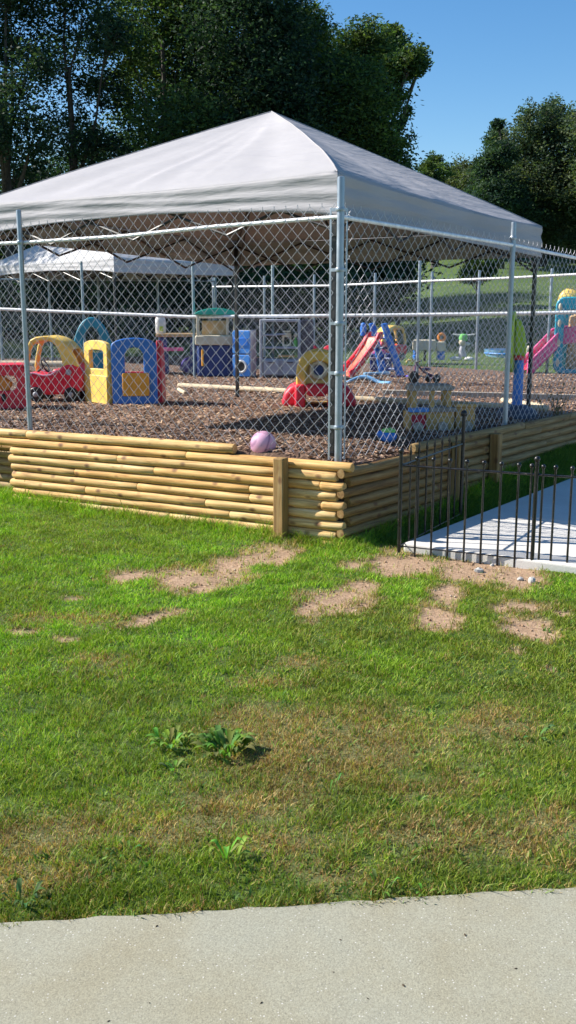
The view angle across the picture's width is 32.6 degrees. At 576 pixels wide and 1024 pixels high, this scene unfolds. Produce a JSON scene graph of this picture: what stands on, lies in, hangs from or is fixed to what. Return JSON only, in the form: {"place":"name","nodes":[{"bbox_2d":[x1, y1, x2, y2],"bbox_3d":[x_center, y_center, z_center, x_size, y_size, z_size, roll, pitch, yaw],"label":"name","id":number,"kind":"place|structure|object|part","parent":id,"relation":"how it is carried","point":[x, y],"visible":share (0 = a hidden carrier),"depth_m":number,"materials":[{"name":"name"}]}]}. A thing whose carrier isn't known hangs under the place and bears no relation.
{"place":"outdoors","nodes":[
{"label":"outdoors","id":0,"kind":"place"},
{"bbox_2d":[0,257,575,926],"bbox_3d":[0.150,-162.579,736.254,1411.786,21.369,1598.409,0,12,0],"label":"ground","id":1,"kind":"structure","parent":0,"point":[534,629],"depth_m":4.61,"materials":[{"name":"green plant"}]},
{"bbox_2d":[0,878,45,908],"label":"broadleaf weed","id":2,"kind":"object","parent":1,"relation":"on","point":[19,884],"visible":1,"depth_m":3.14,"materials":[{"name":"green plant"}]},
{"bbox_2d":[0,0,86,338],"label":"tree","id":3,"kind":"object","parent":1,"relation":"on","point":[11,88],"visible":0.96,"depth_m":29.57,"materials":[{"name":"green plant"}]},
{"bbox_2d":[5,0,148,330],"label":"tree","id":4,"kind":"object","parent":1,"relation":"on","point":[105,28],"visible":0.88,"depth_m":31.14,"materials":[{"name":"green plant"}]},
{"bbox_2d":[0,115,160,190],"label":"tree","id":5,"kind":"object","parent":1,"relation":"on","point":[57,170],"visible":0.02,"depth_m":40.75,"materials":[{"name":"green plant"}]},
{"bbox_2d":[105,840,141,856],"bbox_3d":[-0.563,1.162,3.372,0.108,0.031,0.124,-11,16,-41],"label":"broadleaf weed","id":6,"kind":"object","parent":1,"relation":"on","point":[128,843],"visible":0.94,"depth_m":3.38,"materials":[{"name":"green plant"}]},
{"bbox_2d":[72,0,254,332],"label":"tree","id":7,"kind":"object","parent":1,"relation":"on","point":[155,56],"visible":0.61,"depth_m":31.62,"materials":[{"name":"green plant"}]},
{"bbox_2d":[146,725,195,751],"bbox_3d":[-0.502,0.974,4.213,0.222,0.059,0.216,0,12,0],"label":"broadleaf weed","id":8,"kind":"object","parent":1,"relation":"on","point":[170,729],"visible":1,"depth_m":4.24,"materials":[{"name":"green plant"}]},
{"bbox_2d":[158,758,185,771],"bbox_3d":[-0.462,1.031,4.011,0.095,0.033,0.120,11,16,42],"label":"broadleaf weed","id":9,"kind":"object","parent":1,"relation":"on","point":[180,762],"visible":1,"depth_m":4.03,"materials":[{"name":"green plant"}]},
{"bbox_2d":[0,428,354,543],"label":"log wall","id":10,"kind":"structure","parent":1,"relation":"on","point":[298,495],"depth_m":8.48,"materials":[{"name":"brown wood"}]},
{"bbox_2d":[190,725,257,758],"bbox_3d":[-0.269,0.976,4.160,0.279,0.075,0.281,-6,13,-25],"label":"broadleaf weed","id":11,"kind":"object","parent":1,"relation":"on","point":[233,740],"visible":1,"depth_m":4.17,"materials":[{"name":"green plant"}]},
{"bbox_2d":[209,835,251,860],"bbox_3d":[-0.193,1.144,3.318,0.161,0.080,0.100,-3,12,-15],"label":"broadleaf weed","id":12,"kind":"object","parent":1,"relation":"on","point":[240,844],"visible":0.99,"depth_m":3.33,"materials":[{"name":"green plant"}]},
{"bbox_2d":[0,152,466,341],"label":"woods","id":13,"kind":"object","parent":1,"relation":"on","point":[257,278],"visible":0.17,"depth_m":31.12,"materials":[{"name":"green plant"}]},
{"bbox_2d":[138,0,350,322],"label":"tree","id":14,"kind":"object","parent":1,"relation":"on","point":[245,63],"visible":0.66,"depth_m":31.15,"materials":[{"name":"green plant"}]},
{"bbox_2d":[0,355,575,540],"bbox_3d":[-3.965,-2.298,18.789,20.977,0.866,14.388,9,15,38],"label":"mulch bed","id":15,"kind":"object","parent":1,"relation":"on","point":[247,451],"visible":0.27,"depth_m":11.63,"materials":[{"name":"brown wood"}]},
{"bbox_2d":[0,362,26,408],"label":"play stand","id":16,"kind":"object","parent":15,"relation":"on","point":[7,368],"visible":0.74,"depth_m":11.84,"materials":[{"name":"red plastic"}]},
{"bbox_2d":[0,361,62,366],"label":"timber","id":17,"kind":"object","parent":15,"relation":"on","point":[51,364],"visible":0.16,"depth_m":21.09,"materials":[{"name":"beige wood"}]},
{"bbox_2d":[28,335,84,401],"bbox_3d":[-3.036,-1.900,13.009,0.815,0.855,0.520,1,12,7],"label":"toy car","id":18,"kind":"object","parent":15,"relation":"on","point":[62,370],"visible":0.78,"depth_m":12.82,"materials":[{"name":"red plastic"}]},
{"bbox_2d":[74,317,111,371],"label":"climbing arch","id":19,"kind":"structure","parent":15,"relation":"on","point":[100,330],"depth_m":17.51,"materials":[{"name":"teal plastic"}]},
{"bbox_2d":[0,276,216,360],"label":"chain link fence","id":20,"kind":"object","parent":15,"relation":"on","point":[97,279],"visible":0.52,"depth_m":23.20,"materials":[{"name":"metal"}]},
{"bbox_2d":[0,245,233,340],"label":"canopy tent","id":21,"kind":"object","parent":15,"relation":"on","point":[173,267],"visible":0.42,"depth_m":21.86,"materials":[{"name":"white fabric"}]},
{"bbox_2d":[84,338,165,404],"bbox_3d":[-2.129,-1.827,12.675,1.046,0.835,0.661,0,12,0],"label":"play cube","id":22,"kind":"object","parent":15,"relation":"on","point":[133,375],"visible":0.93,"depth_m":12.44,"materials":[{"name":"blue plastic"}]},
{"bbox_2d":[122,373,149,395],"bbox_3d":[-1.919,-1.608,12.419,0.337,0.290,0.041,-1,12,-5],"label":"half door","id":23,"kind":"structure","parent":22,"relation":"in","point":[129,380],"depth_m":12.40,"materials":[{"name":"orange plastic"}]},
{"bbox_2d":[156,333,196,373],"bbox_3d":[-2.135,-3.061,19.003,0.880,0.760,0.720,-1,12,-6],"label":"play table","id":24,"kind":"object","parent":15,"relation":"on","point":[166,356],"visible":0.38,"depth_m":18.80,"materials":[{"name":"beige plastic"}]},
{"bbox_2d":[155,317,165,333],"bbox_3d":[-2.442,-3.608,18.847,0.200,0.375,0.204,0,12,0],"label":"drink jug","id":25,"kind":"object","parent":24,"relation":"on","point":[162,319],"visible":0.6,"depth_m":18.78,"materials":[{"name":"white plastic"}]},
{"bbox_2d":[177,388,187,394],"bbox_3d":[-1.555,-1.770,14.436,0.064,0.060,0.798,-3,11,-13],"label":"timber","id":26,"kind":"object","parent":15,"relation":"on","point":[182,391],"visible":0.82,"depth_m":14.25,"materials":[{"name":"beige wood"}]},
{"bbox_2d":[180,357,189,372],"bbox_3d":[-1.903,-2.855,19.238,0.420,0.367,0.303,-1,12,-5],"label":"toy tub","id":27,"kind":"object","parent":15,"relation":"on","point":[185,366],"visible":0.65,"depth_m":19.15,"materials":[{"name":"purple plastic"}]},
{"bbox_2d":[194,308,234,375],"bbox_3d":[-1.322,-3.148,18.231,0.800,1.235,0.571,-1,12,-4],"label":"market stand","id":28,"kind":"object","parent":15,"relation":"on","point":[210,352],"visible":0.72,"depth_m":18.06,"materials":[{"name":"blue plastic"}]},
{"bbox_2d":[177,383,285,392],"bbox_3d":[-0.828,-1.871,14.902,2.211,0.084,0.088,8,14,35],"label":"timber","id":29,"kind":"object","parent":15,"relation":"on","point":[252,389],"visible":0.54,"depth_m":14.82,"materials":[{"name":"beige wood"}]},
{"bbox_2d":[232,330,255,376],"bbox_3d":[-0.801,-2.890,17.936,0.360,0.840,0.325,5,13,21],"label":"toy washer","id":30,"kind":"object","parent":15,"relation":"on","point":[247,347],"visible":0.69,"depth_m":17.81,"materials":[{"name":"blue plastic"}]},
{"bbox_3d":[-0.854,-2.638,17.855,0.240,0.238,0.040,5,13,21],"label":"door","id":31,"kind":"part","parent":30,"relation":"part of","materials":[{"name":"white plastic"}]},
{"bbox_2d":[250,431,275,452],"bbox_3d":[-0.206,-0.567,8.183,0.216,0.216,0.216,14,34,-25],"label":"ball","id":32,"kind":"object","parent":15,"relation":"on","point":[260,441],"visible":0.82,"depth_m":8.10,"materials":[{"name":"pink plastic"}]},
{"bbox_2d":[0,111,542,456],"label":"canopy tent","id":33,"kind":"object","parent":15,"relation":"on","point":[268,161],"visible":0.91,"depth_m":9.44,"materials":[{"name":"fabric"}]},
{"bbox_2d":[259,319,313,377],"bbox_3d":[-0.024,-2.929,17.677,0.965,1.042,0.365,0,12,0],"label":"toy kitchen","id":34,"kind":"object","parent":15,"relation":"on","point":[302,349],"visible":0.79,"depth_m":17.59,"materials":[{"name":"grey plastic"}]},
{"bbox_2d":[264,360,277,374],"bbox_3d":[-0.302,-2.582,17.588,0.260,0.260,0.053,0,12,0],"label":"door","id":35,"kind":"structure","parent":34,"relation":"in","point":[273,367],"depth_m":17.59,"materials":[{"name":"grey plastic"}]},
{"bbox_2d":[282,360,296,374],"bbox_3d":[0.034,-2.582,17.590,0.260,0.260,0.053,0,12,0],"label":"door","id":36,"kind":"structure","parent":34,"relation":"in","point":[285,368],"depth_m":17.59,"materials":[{"name":"grey plastic"}]},
{"bbox_2d":[294,333,297,346],"bbox_3d":[0.139,-3.081,17.616,0.080,0.240,0.080,0,12,0],"label":"toy bottle","id":37,"kind":"object","parent":34,"relation":"on","point":[295,342],"visible":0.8,"depth_m":17.59,"materials":[{"name":"plastic"}]},
{"bbox_2d":[0,176,575,461],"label":"chain link fence","id":38,"kind":"object","parent":15,"relation":"on","point":[340,209],"visible":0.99,"depth_m":8.55,"materials":[{"name":"metal"}]},
{"bbox_2d":[0,260,575,382],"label":"chain link fence","id":39,"kind":"object","parent":15,"relation":"on","point":[297,315],"visible":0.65,"depth_m":17.50,"materials":[{"name":"metal"}]},
{"bbox_2d":[282,348,355,406],"bbox_3d":[0.387,-1.673,12.271,0.918,0.702,0.691,0,12,2],"label":"toy car","id":40,"kind":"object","parent":15,"relation":"on","point":[314,376],"depth_m":12.02,"materials":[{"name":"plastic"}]},
{"bbox_2d":[346,375,390,383],"bbox_3d":[1.382,-2.269,16.897,0.791,0.148,0.308,1,12,5],"label":"rocking board","id":41,"kind":"object","parent":15,"relation":"on","point":[369,378],"visible":0.69,"depth_m":16.84,"materials":[{"name":"plastic"}]},
{"bbox_2d":[343,323,403,376],"bbox_3d":[1.524,-3.061,18.551,1.271,0.990,0.569,-6,13,-27],"label":"toy slide","id":42,"kind":"object","parent":15,"relation":"on","point":[355,362],"visible":0.69,"depth_m":18.55,"materials":[{"name":"plastic"}]},
{"bbox_2d":[369,350,391,371],"bbox_3d":[1.897,-3.102,20.092,0.478,0.455,0.325,1,12,5],"label":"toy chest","id":43,"kind":"object","parent":15,"relation":"on","point":[373,368],"visible":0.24,"depth_m":19.98,"materials":[{"name":"plastic"}]},
{"bbox_2d":[377,428,396,442],"bbox_3d":[0.879,-0.683,8.761,0.183,0.134,0.096,1,12,6],"label":"toy car","id":44,"kind":"object","parent":15,"relation":"on","point":[386,434],"visible":0.79,"depth_m":8.73,"materials":[{"name":"blue plastic"}]},
{"bbox_2d":[212,268,575,372],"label":"chain link fence","id":45,"kind":"object","parent":15,"relation":"on","point":[264,285],"visible":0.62,"depth_m":21.99,"materials":[{"name":"metal"}]},
{"bbox_2d":[355,396,440,404],"bbox_3d":[1.365,-1.457,12.895,1.530,0.084,0.088,5,13,20],"label":"timber","id":46,"kind":"object","parent":15,"relation":"on","point":[390,400],"visible":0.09,"depth_m":12.87,"materials":[{"name":"beige wood"}]},
{"bbox_2d":[408,359,440,382],"bbox_3d":[2.335,-2.441,17.071,0.590,0.411,0.280,-6,13,-27],"label":"tricycle","id":47,"kind":"object","parent":15,"relation":"on","point":[414,379],"visible":0.86,"depth_m":17.03,"materials":[{"name":"black plastic"}]},
{"bbox_2d":[403,383,477,431],"bbox_3d":[1.517,-1.039,9.799,0.708,0.465,0.345,-2,12,-8],"label":"toy train","id":48,"kind":"object","parent":15,"relation":"on","point":[411,399],"visible":0.81,"depth_m":9.69,"materials":[{"name":"grey wood"}]},
{"bbox_2d":[383,389,575,399],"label":"timber","id":49,"kind":"object","parent":15,"relation":"on","point":[426,393],"visible":0.51,"depth_m":14.04,"materials":[{"name":"beige wood"}]},
{"bbox_2d":[451,401,548,411],"bbox_3d":[2.656,-1.335,12.416,1.235,0.080,0.084,5,13,21],"label":"timber","id":50,"kind":"object","parent":15,"relation":"on","point":[500,404],"visible":0.39,"depth_m":12.39,"materials":[{"name":"beige wood"}]},
{"bbox_2d":[496,311,537,418],"bbox_3d":[2.525,-1.643,11.036,0.557,1.200,0.478,-9,15,-37],"label":"basketball stand","id":51,"kind":"object","parent":15,"relation":"on","point":[515,369],"visible":0.75,"depth_m":11.01,"materials":[{"name":"plastic"}]},
{"bbox_2d":[500,398,545,404],"bbox_3d":[3.074,-1.417,12.880,0.084,0.080,0.992,-4,12,-19],"label":"timber","id":52,"kind":"object","parent":15,"relation":"on","point":[509,401],"visible":0.26,"depth_m":12.83,"materials":[{"name":"beige wood"}]},
{"bbox_2d":[524,288,575,373],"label":"play gym","id":53,"kind":"object","parent":15,"relation":"on","point":[555,340],"visible":0.63,"depth_m":20.04,"materials":[{"name":"teal plastic"}]},
{"bbox_2d":[530,383,575,418],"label":"dry weed","id":54,"kind":"object","parent":15,"relation":"on","point":[556,409],"visible":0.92,"depth_m":10.94,"materials":[{"name":"brown plant"}]},
{"bbox_2d":[231,0,434,326],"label":"tree","id":55,"kind":"object","parent":1,"relation":"on","point":[389,60],"visible":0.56,"depth_m":33.35,"materials":[{"name":"green plant"}]},
{"bbox_2d":[317,773,354,795],"bbox_3d":[0.181,1.055,3.807,0.125,0.063,0.098,-8,14,-34],"label":"broadleaf weed","id":56,"kind":"object","parent":1,"relation":"on","point":[331,782],"visible":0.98,"depth_m":3.82,"materials":[{"name":"green plant"}]},
{"bbox_2d":[369,868,400,896],"bbox_3d":[0.319,1.190,3.175,0.076,0.051,0.153,-5,13,-22],"label":"broadleaf weed","id":57,"kind":"object","parent":1,"relation":"on","point":[375,873],"visible":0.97,"depth_m":3.20,"materials":[{"name":"green plant"}]},
{"bbox_2d":[344,261,429,328],"bbox_3d":[3.267,-8.041,35.215,3.313,3.611,2.807,4,13,20],"label":"tree","id":58,"kind":"object","parent":1,"relation":"on","point":[394,269],"visible":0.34,"depth_m":34.69,"materials":[{"name":"green plant"}]},
{"bbox_2d":[377,325,406,359],"bbox_3d":[2.508,-4.210,24.487,0.815,0.855,0.520,-6,13,-27],"label":"toy car","id":59,"kind":"object","parent":1,"relation":"on","point":[402,355],"visible":0.34,"depth_m":24.41,"materials":[{"name":"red plastic"}]},
{"bbox_2d":[409,883,436,893],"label":"broadleaf weed","id":60,"kind":"object","parent":1,"relation":"on","point":[420,886],"visible":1,"depth_m":3.15,"materials":[{"name":"green plant"}]},
{"bbox_2d":[412,339,445,360],"bbox_3d":[3.607,-4.135,25.202,0.840,0.540,0.500,2,12,8],"label":"sand table","id":61,"kind":"object","parent":1,"relation":"on","point":[440,355],"visible":0.63,"depth_m":24.97,"materials":[{"name":"beige plastic"}]},
{"bbox_2d":[437,332,445,340],"bbox_3d":[3.927,-4.463,25.133,0.240,0.236,0.098,0,12,0],"label":"toy ring","id":62,"kind":"object","parent":61,"relation":"on","point":[443,339],"visible":0.79,"depth_m":25.11,"materials":[{"name":"orange plastic"}]},
{"bbox_2d":[401,410,467,544],"bbox_3d":[1.191,-0.235,8.007,0.060,1.070,1.374,7,13,29],"label":"iron fence","id":63,"kind":"object","parent":1,"relation":"on","point":[464,413],"visible":0.85,"depth_m":8.13,"materials":[{"name":"black metal"}]},
{"bbox_2d":[416,150,455,267],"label":"tree","id":64,"kind":"object","parent":1,"relation":"on","point":[430,165],"visible":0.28,"depth_m":60.56,"materials":[{"name":"green plant"}]},
{"bbox_2d":[336,412,575,541],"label":"log wall","id":65,"kind":"structure","parent":1,"relation":"on","point":[369,493],"depth_m":8.77,"materials":[{"name":"brown wood"}]},
{"bbox_2d":[450,334,474,360],"bbox_3d":[4.410,-4.168,24.926,0.618,0.688,0.280,2,12,10],"label":"toy scooter","id":66,"kind":"object","parent":1,"relation":"on","point":[463,343],"visible":0.74,"depth_m":24.88,"materials":[{"name":"grey plastic"}]},
{"bbox_2d":[445,153,480,192],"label":"tree","id":67,"kind":"object","parent":1,"relation":"on","point":[460,169],"visible":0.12,"depth_m":65.14,"materials":[{"name":"green plant"}]},
{"bbox_2d":[397,448,539,567],"bbox_3d":[1.299,0.010,7.218,1.044,0.912,0.044,5,13,24],"label":"iron fence","id":68,"kind":"object","parent":1,"relation":"on","point":[501,464],"visible":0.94,"depth_m":7.18,"materials":[{"name":"black metal"}]},
{"bbox_2d":[474,567,483,572],"bbox_3d":[1.359,0.415,7.013,0.071,0.047,0.046,-1,12,-7],"label":"stone","id":69,"kind":"object","parent":1,"relation":"on","point":[478,570],"visible":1,"depth_m":7.00,"materials":[{"name":"grey stone"}]},
{"bbox_2d":[455,258,505,311],"bbox_3d":[7.586,-9.047,39.184,1.998,2.769,2.276,0,12,0],"label":"tree","id":70,"kind":"object","parent":1,"relation":"on","point":[480,267],"visible":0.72,"depth_m":38.52,"materials":[{"name":"green plant"}]},
{"bbox_2d":[461,118,548,268],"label":"tree","id":71,"kind":"object","parent":1,"relation":"on","point":[492,185],"visible":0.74,"depth_m":54.92,"materials":[{"name":"green plant"}]},
{"bbox_2d":[486,92,575,266],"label":"tree","id":72,"kind":"object","parent":1,"relation":"on","point":[535,140],"visible":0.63,"depth_m":56.78,"materials":[{"name":"green plant"}]},
{"bbox_2d":[528,577,535,583],"bbox_3d":[1.673,0.469,6.757,0.052,0.052,0.084,2,12,11],"label":"stone","id":73,"kind":"object","parent":1,"relation":"on","point":[531,580],"visible":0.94,"depth_m":6.73,"materials":[{"name":"grey stone"}]},
{"bbox_2d":[519,724,554,740],"bbox_3d":[1.083,0.962,4.292,0.146,0.044,0.148,5,13,24],"label":"broadleaf weed","id":74,"kind":"object","parent":1,"relation":"on","point":[546,728],"visible":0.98,"depth_m":4.30,"materials":[{"name":"green plant"}]},
{"bbox_2d":[538,242,564,258],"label":"bush","id":75,"kind":"object","parent":1,"relation":"on","point":[553,251],"visible":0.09,"depth_m":67.57,"materials":[{"name":"green plant"}]},
{"bbox_2d":[539,100,575,253],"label":"tree","id":76,"kind":"object","parent":1,"relation":"on","point":[572,180],"visible":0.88,"depth_m":55.39,"materials":[{"name":"green plant"}]},
{"bbox_2d":[553,244,575,261],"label":"bush","id":77,"kind":"object","parent":1,"relation":"on","point":[566,253],"visible":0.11,"depth_m":62.57,"materials":[{"name":"green plant"}]},
{"bbox_2d":[0,887,575,1023],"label":"pavement","id":78,"kind":"structure","parent":0,"point":[302,964],"depth_m":2.79,"materials":[{"name":"concrete"}]},
{"bbox_2d":[107,910,517,1021],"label":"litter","id":79,"kind":"object","parent":78,"relation":"on","point":[340,939],"visible":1,"depth_m":2.71,"materials":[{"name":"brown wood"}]},
{"bbox_2d":[0,0,575,180],"label":"sky","id":80,"kind":"structure","parent":0,"point":[489,56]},
{"bbox_2d":[23,545,560,640],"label":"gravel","id":81,"kind":"structure","parent":0,"point":[483,575],"depth_m":6.79,"materials":[{"name":"brown soil"}]},
{"bbox_2d":[404,478,575,573],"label":"patio","id":82,"kind":"structure","parent":0,"point":[558,563],"depth_m":7.77,"materials":[{"name":"concrete"}]},
{"bbox_2d":[537,464,575,562],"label":"iron fence","id":83,"kind":"object","parent":82,"relation":"on","point":[555,467],"visible":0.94,"depth_m":6.93,"materials":[{"name":"black metal"}]},
{"bbox_2d":[484,348,505,357],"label":"wading pool","id":84,"kind":"structure","parent":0,"point":[499,355],"depth_m":26.58,"materials":[{"name":"plastic"}]}
]}

